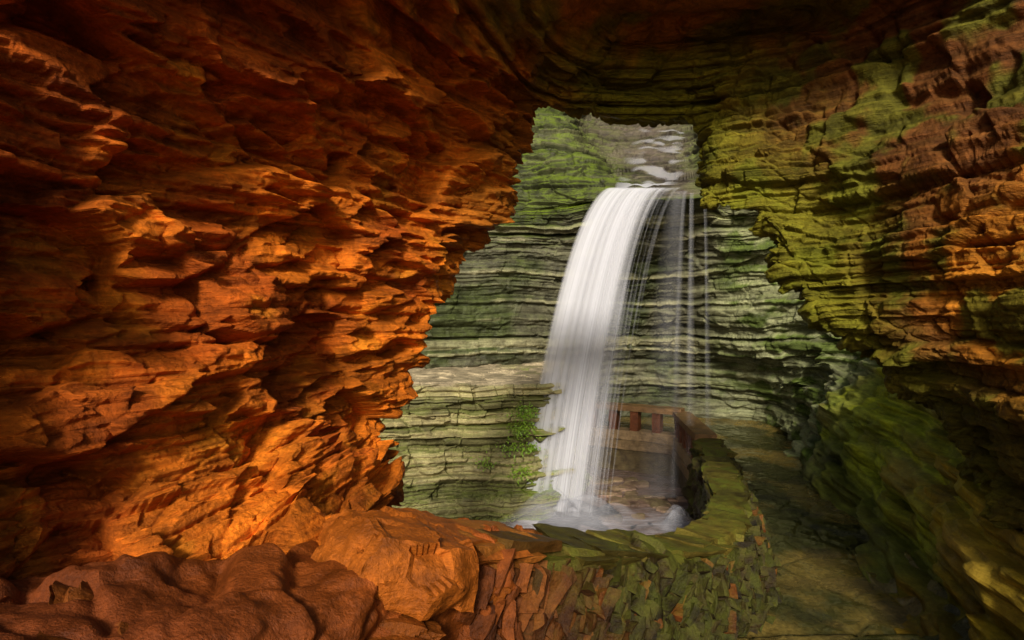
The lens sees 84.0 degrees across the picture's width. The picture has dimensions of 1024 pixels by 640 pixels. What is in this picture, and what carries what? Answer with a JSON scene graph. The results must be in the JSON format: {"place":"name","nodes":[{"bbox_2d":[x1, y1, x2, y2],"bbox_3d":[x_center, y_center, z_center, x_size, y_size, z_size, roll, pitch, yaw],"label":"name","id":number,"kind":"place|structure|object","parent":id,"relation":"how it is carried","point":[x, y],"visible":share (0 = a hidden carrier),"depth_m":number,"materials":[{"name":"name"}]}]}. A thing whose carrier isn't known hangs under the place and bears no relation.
{"place":"outdoors","nodes":[
{"label":"outdoors","id":0,"kind":"place"},
{"bbox_2d":[0,438,783,639],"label":"stone parapet wall","id":1,"kind":"structure","parent":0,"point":[709,572],"depth_m":3.33,"materials":[{"name":"brown stone"}]},
{"bbox_2d":[0,0,1023,601],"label":"cave rock wall","id":2,"kind":"structure","parent":0,"point":[238,238],"depth_m":4.51,"materials":[{"name":"orange stone"}]},
{"bbox_2d":[527,188,653,512],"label":"waterfall","id":3,"kind":"structure","parent":0,"point":[560,348],"depth_m":13.61,"materials":[{"name":"white liquid"}]},
{"bbox_2d":[625,182,665,187],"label":"stream","id":4,"kind":"structure","parent":3,"relation":"on","point":[642,185],"depth_m":14.76,"materials":[{"name":"white liquid"}]},
{"bbox_2d":[501,466,689,534],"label":"pool","id":5,"kind":"structure","parent":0,"point":[587,512],"depth_m":13.34,"materials":[{"name":"liquid"}]},
{"bbox_2d":[590,475,693,534],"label":"pool rocks","id":6,"kind":"object","parent":5,"relation":"in","point":[630,498],"visible":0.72,"depth_m":14.09,"materials":[{"name":"stone"}]},
{"bbox_2d":[578,400,716,487],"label":"footbridge parapet","id":7,"kind":"structure","parent":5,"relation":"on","point":[655,450],"depth_m":16.73,"materials":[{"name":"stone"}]},
{"bbox_2d":[416,106,1023,639],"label":"gorge cliff","id":8,"kind":"structure","parent":0,"point":[696,314],"depth_m":16.29,"materials":[{"name":"green stone"}]},
{"bbox_2d":[378,360,591,521],"bbox_3d":[-1.503,3.089,15.500,7.175,3.689,8.998,0,0,0],"label":"shale ledge","id":9,"kind":"object","parent":8,"relation":"attached to","point":[447,425],"visible":0.57,"depth_m":12.99,"materials":[{"name":"stone"}]},
{"bbox_2d":[470,401,545,483],"bbox_3d":[-0.088,2.750,12.783,1.695,1.854,0.502,0,0,0],"label":"fern clump","id":10,"kind":"object","parent":9,"relation":"on","point":[530,449],"visible":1,"depth_m":12.79,"materials":[{"name":"green plant"}]},
{"bbox_2d":[580,416,970,639],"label":"footpath","id":11,"kind":"structure","parent":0,"point":[829,590],"depth_m":7.53,"materials":[{"name":"green stone"}]}
]}

